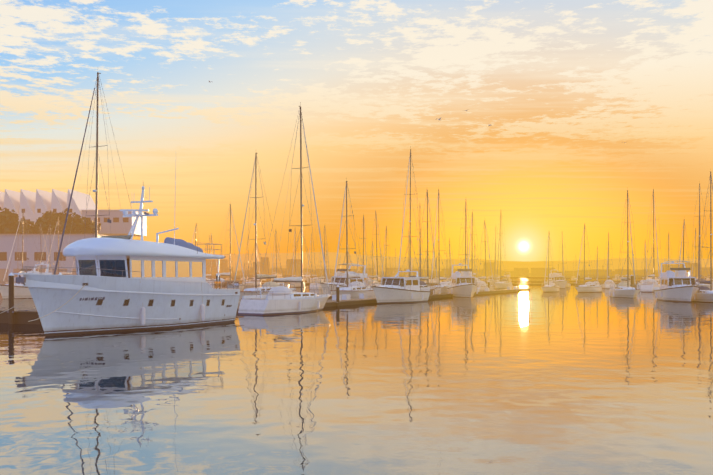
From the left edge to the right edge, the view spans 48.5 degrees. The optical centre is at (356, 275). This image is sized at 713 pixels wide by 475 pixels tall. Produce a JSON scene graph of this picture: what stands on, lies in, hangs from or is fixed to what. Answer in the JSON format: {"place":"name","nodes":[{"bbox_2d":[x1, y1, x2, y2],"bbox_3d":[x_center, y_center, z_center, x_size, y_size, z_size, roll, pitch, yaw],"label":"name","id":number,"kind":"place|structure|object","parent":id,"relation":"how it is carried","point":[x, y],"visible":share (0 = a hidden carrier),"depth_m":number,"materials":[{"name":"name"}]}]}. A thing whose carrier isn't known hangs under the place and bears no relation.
{"place":"outdoors","nodes":[
{"label":"outdoors","id":0,"kind":"place"},
{"bbox_2d":[0,277,712,474],"bbox_3d":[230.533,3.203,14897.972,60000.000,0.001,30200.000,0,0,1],"label":"water","id":1,"kind":"structure","parent":0,"point":[535,379],"depth_m":21.88,"materials":[{"name":"liquid"}]},
{"bbox_2d":[6,232,25,283],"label":"sailboat","id":2,"kind":"object","parent":1,"relation":"on","point":[17,263],"visible":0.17,"depth_m":228.16,"materials":[{"name":"beige"}]},
{"bbox_2d":[0,272,41,324],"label":"dock","id":3,"kind":"object","parent":1,"relation":"in","point":[13,315],"visible":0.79,"depth_m":52.45,"materials":[{"name":"brown wood"}]},
{"bbox_2d":[3,214,44,284],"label":"sailboat","id":4,"kind":"object","parent":1,"relation":"on","point":[22,261],"visible":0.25,"depth_m":157.09,"materials":[{"name":"beige"}]},
{"bbox_2d":[0,258,51,298],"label":"cruiser","id":5,"kind":"object","parent":1,"relation":"on","point":[21,291],"visible":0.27,"depth_m":109.71,"materials":[{"name":"beige"}]},
{"bbox_2d":[27,224,52,274],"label":"sailboat","id":6,"kind":"object","parent":1,"relation":"on","point":[43,251],"visible":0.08,"depth_m":193.21,"materials":[{"name":"beige"}]},
{"bbox_2d":[38,225,60,271],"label":"sailboat","id":7,"kind":"object","parent":1,"relation":"on","point":[49,254],"visible":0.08,"depth_m":167.11,"materials":[{"name":"beige"}]},
{"bbox_2d":[45,217,71,274],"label":"sailboat","id":8,"kind":"object","parent":1,"relation":"on","point":[64,273],"visible":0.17,"depth_m":218.40,"materials":[{"name":"beige"}]},
{"bbox_2d":[53,72,138,274],"bbox_3d":[-19.171,-6.047,61.358,4.302,19.600,12.559,0,0,25],"label":"sailboat","id":9,"kind":"object","parent":1,"relation":"on","point":[96,215],"visible":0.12,"depth_m":60.09,"materials":[{"name":"beige metal"}]},
{"bbox_2d":[0,171,243,335],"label":"motor yacht","id":10,"kind":"object","parent":1,"relation":"on","point":[122,283],"visible":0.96,"depth_m":45.14,"materials":[{"name":"white plastic"}]},
{"bbox_2d":[58,272,219,288],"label":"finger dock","id":11,"kind":"object","parent":1,"relation":"on","point":[60,273],"visible":0.15,"depth_m":67.86,"materials":[{"name":"wood"}]},
{"bbox_2d":[192,225,213,281],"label":"sailboat","id":12,"kind":"object","parent":1,"relation":"on","point":[195,245],"visible":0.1,"depth_m":208.91,"materials":[{"name":"beige"}]},
{"bbox_2d":[206,235,216,279],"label":"sailboat","id":13,"kind":"object","parent":1,"relation":"on","point":[209,259],"visible":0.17,"depth_m":359.63,"materials":[{"name":"beige"}]},
{"bbox_2d":[206,234,217,280],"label":"sailboat","id":14,"kind":"object","parent":1,"relation":"on","point":[211,253],"visible":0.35,"depth_m":250.23,"materials":[{"name":"beige"}]},
{"bbox_2d":[207,202,246,290],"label":"sailboat","id":15,"kind":"object","parent":1,"relation":"on","point":[226,274],"visible":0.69,"depth_m":161.33,"materials":[{"name":"beige"}]},
{"bbox_2d":[243,234,260,285],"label":"sailboat","id":16,"kind":"object","parent":1,"relation":"on","point":[251,282],"visible":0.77,"depth_m":238.35,"materials":[{"name":"beige"}]},
{"bbox_2d":[249,250,261,281],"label":"sailboat","id":17,"kind":"object","parent":1,"relation":"on","point":[258,280],"visible":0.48,"depth_m":334.46,"materials":[{"name":"beige"}]},
{"bbox_2d":[234,153,295,302],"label":"sailboat","id":18,"kind":"object","parent":1,"relation":"on","point":[266,286],"visible":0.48,"depth_m":96.07,"materials":[{"name":"beige"}]},
{"bbox_2d":[271,232,288,287],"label":"sailboat","id":19,"kind":"object","parent":1,"relation":"on","point":[276,267],"visible":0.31,"depth_m":185.25,"materials":[{"name":"beige"}]},
{"bbox_2d":[238,102,330,314],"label":"sailboat","id":20,"kind":"object","parent":1,"relation":"on","point":[279,299],"visible":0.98,"depth_m":67.89,"materials":[{"name":"beige plastic"}]},
{"bbox_2d":[289,231,304,286],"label":"sailboat","id":21,"kind":"object","parent":1,"relation":"on","point":[297,284],"visible":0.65,"depth_m":217.36,"materials":[{"name":"beige"}]},
{"bbox_2d":[303,270,311,279],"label":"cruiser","id":22,"kind":"object","parent":1,"relation":"on","point":[305,276],"visible":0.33,"depth_m":444.16,"materials":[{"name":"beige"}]},
{"bbox_2d":[306,233,322,282],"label":"sailboat","id":23,"kind":"object","parent":1,"relation":"on","point":[316,278],"visible":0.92,"depth_m":329.53,"materials":[{"name":"beige"}]},
{"bbox_2d":[310,226,330,288],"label":"sailboat","id":24,"kind":"object","parent":1,"relation":"on","point":[318,286],"visible":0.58,"depth_m":190.31,"materials":[{"name":"beige"}]},
{"bbox_2d":[320,260,371,296],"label":"cruiser","id":25,"kind":"object","parent":1,"relation":"on","point":[343,277],"visible":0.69,"depth_m":118.47,"materials":[{"name":"beige"}]},
{"bbox_2d":[206,275,493,277],"bbox_3d":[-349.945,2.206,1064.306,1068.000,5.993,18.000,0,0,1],"label":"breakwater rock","id":26,"kind":"object","parent":1,"relation":"in","point":[251,276],"visible":0.15,"depth_m":1055.65,"materials":[{"name":"grey"}]},
{"bbox_2d":[331,178,375,299],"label":"sailboat","id":27,"kind":"object","parent":1,"relation":"on","point":[354,289],"visible":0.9,"depth_m":103.97,"materials":[{"name":"beige plastic"}]},
{"bbox_2d":[356,215,369,285],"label":"sailboat","id":28,"kind":"object","parent":1,"relation":"on","point":[363,229],"visible":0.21,"depth_m":142.38,"materials":[{"name":"beige"}]},
{"bbox_2d":[364,241,376,283],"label":"sailboat","id":29,"kind":"object","parent":1,"relation":"on","point":[372,249],"visible":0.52,"depth_m":272.04,"materials":[{"name":"beige"}]},
{"bbox_2d":[365,210,383,285],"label":"sailboat","id":30,"kind":"object","parent":1,"relation":"on","point":[372,276],"visible":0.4,"depth_m":166.03,"materials":[{"name":"beige"}]},
{"bbox_2d":[374,254,382,279],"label":"sailboat","id":31,"kind":"object","parent":1,"relation":"on","point":[379,278],"visible":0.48,"depth_m":517.23,"materials":[{"name":"beige"}]},
{"bbox_2d":[236,281,529,313],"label":"dock","id":32,"kind":"object","parent":1,"relation":"on","point":[336,300],"visible":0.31,"depth_m":92.13,"materials":[{"name":"brown wood"}]},
{"bbox_2d":[380,226,391,282],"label":"sailboat","id":33,"kind":"object","parent":1,"relation":"on","point":[386,236],"visible":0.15,"depth_m":155.98,"materials":[{"name":"beige"}]},
{"bbox_2d":[393,248,397,275],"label":"sailboat","id":34,"kind":"object","parent":1,"relation":"on","point":[395,262],"visible":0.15,"depth_m":454.02,"materials":[{"name":"beige"}]},
{"bbox_2d":[371,258,430,303],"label":"cruiser","id":35,"kind":"object","parent":1,"relation":"on","point":[395,289],"visible":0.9,"depth_m":93.09,"materials":[{"name":"beige plastic"}]},
{"bbox_2d":[404,229,412,276],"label":"sailboat","id":36,"kind":"object","parent":1,"relation":"on","point":[408,256],"visible":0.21,"depth_m":302.51,"materials":[{"name":"beige"}]},
{"bbox_2d":[398,146,436,294],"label":"sailboat","id":37,"kind":"object","parent":1,"relation":"on","point":[425,284],"visible":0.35,"depth_m":111.70,"materials":[{"name":"beige metal"}]},
{"bbox_2d":[413,206,426,282],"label":"sailboat","id":38,"kind":"object","parent":1,"relation":"on","point":[420,253],"visible":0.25,"depth_m":160.70,"materials":[{"name":"beige"}]},
{"bbox_2d":[414,190,440,293],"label":"sailboat","id":39,"kind":"object","parent":1,"relation":"on","point":[437,290],"visible":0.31,"depth_m":118.55,"materials":[{"name":"beige"}]},
{"bbox_2d":[432,242,441,282],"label":"sailboat","id":40,"kind":"object","parent":1,"relation":"on","point":[433,281],"visible":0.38,"depth_m":319.22,"materials":[{"name":"beige"}]},
{"bbox_2d":[429,189,450,292],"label":"sailboat","id":41,"kind":"object","parent":1,"relation":"on","point":[444,287],"visible":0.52,"depth_m":131.14,"materials":[{"name":"beige"}]},
{"bbox_2d":[445,239,454,282],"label":"sailboat","id":42,"kind":"object","parent":1,"relation":"on","point":[447,262],"visible":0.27,"depth_m":191.66,"materials":[{"name":"beige metal"}]},
{"bbox_2d":[209,277,705,283],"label":"dock","id":43,"kind":"object","parent":1,"relation":"on","point":[486,283],"visible":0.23,"depth_m":287.29,"materials":[{"name":"brown wood"}]},
{"bbox_2d":[206,257,712,275],"bbox_3d":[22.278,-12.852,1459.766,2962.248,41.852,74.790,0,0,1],"label":"shore town buildings","id":44,"kind":"structure","parent":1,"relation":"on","point":[517,271],"depth_m":1450.40,"materials":[{"name":"brown"}]},
{"bbox_2d":[447,256,477,297],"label":"cruiser","id":45,"kind":"object","parent":1,"relation":"on","point":[464,283],"visible":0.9,"depth_m":118.02,"materials":[{"name":"beige"}]},
{"bbox_2d":[224,276,704,279],"bbox_3d":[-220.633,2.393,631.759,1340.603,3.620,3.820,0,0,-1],"label":"dock","id":46,"kind":"object","parent":1,"relation":"on","point":[511,279],"visible":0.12,"depth_m":635.60,"materials":[{"name":"brown wood"}]},
{"bbox_2d":[457,202,473,272],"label":"sailboat","id":47,"kind":"object","parent":1,"relation":"on","point":[465,219],"visible":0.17,"depth_m":134.51,"materials":[{"name":"beige"}]},
{"bbox_2d":[225,277,712,280],"bbox_3d":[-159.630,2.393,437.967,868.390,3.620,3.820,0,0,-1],"label":"dock","id":48,"kind":"object","parent":1,"relation":"on","point":[484,280],"visible":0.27,"depth_m":440.19,"materials":[{"name":"brown wood"}]},
{"bbox_2d":[466,212,483,281],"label":"sailboat","id":49,"kind":"object","parent":1,"relation":"on","point":[471,261],"visible":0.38,"depth_m":178.03,"materials":[{"name":"beige"}]},
{"bbox_2d":[473,246,477,277],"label":"sailboat","id":50,"kind":"object","parent":1,"relation":"on","point":[474,261],"visible":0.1,"depth_m":345.95,"materials":[{"name":"beige"}]},
{"bbox_2d":[476,220,495,290],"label":"sailboat","id":51,"kind":"object","parent":1,"relation":"on","point":[482,285],"visible":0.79,"depth_m":155.03,"materials":[{"name":"beige"}]},
{"bbox_2d":[486,275,499,284],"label":"boat","id":52,"kind":"object","parent":1,"relation":"on","point":[494,279],"visible":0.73,"depth_m":261.28,"materials":[{"name":"beige"}]},
{"bbox_2d":[490,227,499,276],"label":"sailboat","id":53,"kind":"object","parent":1,"relation":"on","point":[495,253],"visible":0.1,"depth_m":273.57,"materials":[{"name":"beige"}]},
{"bbox_2d":[492,212,512,288],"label":"sailboat","id":54,"kind":"object","parent":1,"relation":"on","point":[502,284],"visible":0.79,"depth_m":191.35,"materials":[{"name":"beige"}]},
{"bbox_2d":[503,272,510,281],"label":"boat","id":55,"kind":"object","parent":1,"relation":"on","point":[508,276],"visible":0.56,"depth_m":363.76,"materials":[{"name":"beige"}]},
{"bbox_2d":[541,233,558,291],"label":"sailboat","id":56,"kind":"object","parent":1,"relation":"on","point":[550,287],"visible":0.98,"depth_m":155.27,"materials":[{"name":"beige"}]},
{"bbox_2d":[544,273,567,287],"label":"cruiser","id":57,"kind":"object","parent":1,"relation":"on","point":[560,281],"visible":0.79,"depth_m":198.12,"materials":[{"name":"beige"}]},
{"bbox_2d":[547,268,565,281],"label":"cruiser","id":58,"kind":"object","parent":1,"relation":"on","point":[559,273],"visible":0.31,"depth_m":274.54,"materials":[{"name":"beige"}]},
{"bbox_2d":[558,235,570,286],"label":"sailboat","id":59,"kind":"object","parent":1,"relation":"on","point":[567,284],"visible":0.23,"depth_m":226.08,"materials":[{"name":"beige"}]},
{"bbox_2d":[575,224,601,292],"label":"sailboat","id":60,"kind":"object","parent":1,"relation":"on","point":[589,287],"visible":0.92,"depth_m":150.54,"materials":[{"name":"beige"}]},
{"bbox_2d":[593,245,601,286],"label":"sailboat","id":61,"kind":"object","parent":1,"relation":"on","point":[597,282],"visible":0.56,"depth_m":215.94,"materials":[{"name":"beige"}]},
{"bbox_2d":[576,275,635,286],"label":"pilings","id":62,"kind":"object","parent":1,"relation":"on","point":[630,285],"visible":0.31,"depth_m":216.19,"materials":[{"name":"brown wood"}]},
{"bbox_2d":[601,232,616,288],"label":"sailboat","id":63,"kind":"object","parent":1,"relation":"on","point":[608,284],"visible":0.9,"depth_m":196.18,"materials":[{"name":"beige"}]},
{"bbox_2d":[609,190,640,297],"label":"sailboat","id":64,"kind":"object","parent":1,"relation":"on","point":[624,290],"visible":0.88,"depth_m":115.43,"materials":[{"name":"beige"}]},
{"bbox_2d":[620,275,630,284],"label":"boat","id":65,"kind":"object","parent":1,"relation":"on","point":[622,281],"visible":0.35,"depth_m":235.39,"materials":[{"name":"beige"}]},
{"bbox_2d":[546,275,712,277],"bbox_3d":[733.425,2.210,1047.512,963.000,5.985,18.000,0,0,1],"label":"shoreline","id":66,"kind":"structure","parent":1,"relation":"in","point":[603,276],"depth_m":1048.79,"materials":[{"name":"brown"}]},
{"bbox_2d":[638,242,648,282],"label":"sailboat","id":67,"kind":"object","parent":1,"relation":"on","point":[641,281],"visible":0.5,"depth_m":216.06,"materials":[{"name":"beige"}]},
{"bbox_2d":[637,189,662,291],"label":"sailboat","id":68,"kind":"object","parent":1,"relation":"on","point":[647,285],"visible":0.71,"depth_m":157.02,"materials":[{"name":"beige"}]},
{"bbox_2d":[649,246,658,281],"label":"sailboat","id":69,"kind":"object","parent":1,"relation":"on","point":[651,268],"visible":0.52,"depth_m":409.99,"materials":[{"name":"beige"}]},
{"bbox_2d":[663,234,672,270],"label":"sailboat","id":70,"kind":"object","parent":1,"relation":"on","point":[668,250],"visible":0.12,"depth_m":198.51,"materials":[{"name":"beige"}]},
{"bbox_2d":[654,259,699,301],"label":"cruiser","id":71,"kind":"object","parent":1,"relation":"on","point":[678,285],"visible":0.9,"depth_m":98.57,"materials":[{"name":"beige plastic"}]},
{"bbox_2d":[677,219,689,267],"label":"sailboat","id":72,"kind":"object","parent":1,"relation":"on","point":[683,246],"visible":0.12,"depth_m":123.93,"materials":[{"name":"beige metal"}]},
{"bbox_2d":[691,228,697,279],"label":"sailboat","id":73,"kind":"object","parent":1,"relation":"on","point":[694,252],"visible":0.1,"depth_m":190.77,"materials":[{"name":"beige"}]},
{"bbox_2d":[690,183,712,289],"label":"sailboat","id":74,"kind":"object","parent":1,"relation":"on","point":[699,279],"visible":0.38,"depth_m":154.95,"materials":[{"name":"beige"}]},
{"bbox_2d":[692,171,712,302],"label":"sailboat","id":75,"kind":"object","parent":1,"relation":"on","point":[704,294],"visible":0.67,"depth_m":95.36,"materials":[{"name":"beige"}]},
{"bbox_2d":[0,0,712,261],"label":"sky","id":76,"kind":"structure","parent":0,"point":[560,86],"materials":[{"name":"orange"}]},
{"bbox_2d":[228,264,632,272],"bbox_3d":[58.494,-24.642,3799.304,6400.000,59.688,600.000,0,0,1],"label":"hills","id":77,"kind":"structure","parent":0,"point":[239,268],"depth_m":3674.29,"materials":[{"name":"brown"}]},
{"bbox_2d":[233,268,659,276],"bbox_3d":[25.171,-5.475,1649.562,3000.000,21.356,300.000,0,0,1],"label":"shore land","id":78,"kind":"structure","parent":0,"point":[511,273],"depth_m":1569.08,"materials":[{"name":"brown"}]},
{"bbox_2d":[208,252,712,269],"bbox_3d":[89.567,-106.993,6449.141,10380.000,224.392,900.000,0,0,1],"label":"hills","id":79,"kind":"structure","parent":0,"point":[614,263],"depth_m":6226.72,"materials":[{"name":"brown"}]},
{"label":"bluff hillside","id":80,"kind":"structure","parent":0,"visible":0},
{"bbox_2d":[0,216,20,233],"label":"tree","id":81,"kind":"object","parent":80,"relation":"on","point":[1,229],"visible":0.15,"depth_m":258.53,"materials":[{"name":"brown plant"}]},
{"bbox_2d":[0,207,24,226],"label":"tree","id":82,"kind":"object","parent":80,"relation":"on","point":[2,213],"visible":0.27,"depth_m":259.52,"materials":[{"name":"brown plant"}]},
{"bbox_2d":[0,209,27,233],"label":"tree","id":83,"kind":"object","parent":80,"relation":"on","point":[11,215],"visible":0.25,"depth_m":261.51,"materials":[{"name":"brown plant"}]},
{"bbox_2d":[0,218,34,233],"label":"tree","id":84,"kind":"object","parent":80,"relation":"on","point":[25,230],"visible":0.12,"depth_m":256.73,"materials":[{"name":"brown plant"}]},
{"bbox_2d":[26,217,69,233],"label":"tree","id":85,"kind":"object","parent":80,"relation":"on","point":[35,227],"visible":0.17,"depth_m":254.05,"materials":[{"name":"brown plant"}]},
{"bbox_2d":[42,211,59,219],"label":"tree","id":86,"kind":"object","parent":80,"relation":"on","point":[45,213],"visible":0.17,"depth_m":288.19,"materials":[{"name":"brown plant"}]},
{"bbox_2d":[43,212,72,232],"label":"tree","id":87,"kind":"object","parent":80,"relation":"on","point":[62,217],"visible":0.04,"depth_m":261.30,"materials":[{"name":"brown plant"}]},
{"bbox_2d":[36,208,94,233],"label":"tree","id":88,"kind":"object","parent":80,"relation":"on","point":[48,215],"visible":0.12,"depth_m":261.31,"materials":[{"name":"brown plant"}]},
{"bbox_2d":[55,221,80,233],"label":"tree","id":89,"kind":"object","parent":80,"relation":"on","point":[69,226],"visible":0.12,"depth_m":255.64,"materials":[{"name":"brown plant"}]},
{"bbox_2d":[44,217,93,233],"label":"tree","id":90,"kind":"object","parent":80,"relation":"on","point":[77,223],"visible":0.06,"depth_m":259.53,"materials":[{"name":"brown plant"}]},
{"bbox_2d":[0,189,146,284],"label":"building","id":91,"kind":"structure","parent":80,"relation":"on","point":[31,206],"depth_m":299.19,"materials":[{"name":"white"}]},
{"bbox_2d":[72,227,88,233],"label":"tree","id":92,"kind":"object","parent":80,"relation":"on","point":[79,232],"depth_m":255.09,"materials":[{"name":"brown plant"}]},
{"bbox_2d":[73,216,104,234],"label":"tree","id":93,"kind":"object","parent":80,"relation":"on","point":[89,225],"visible":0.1,"depth_m":260.29,"materials":[{"name":"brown plant"}]}
]}

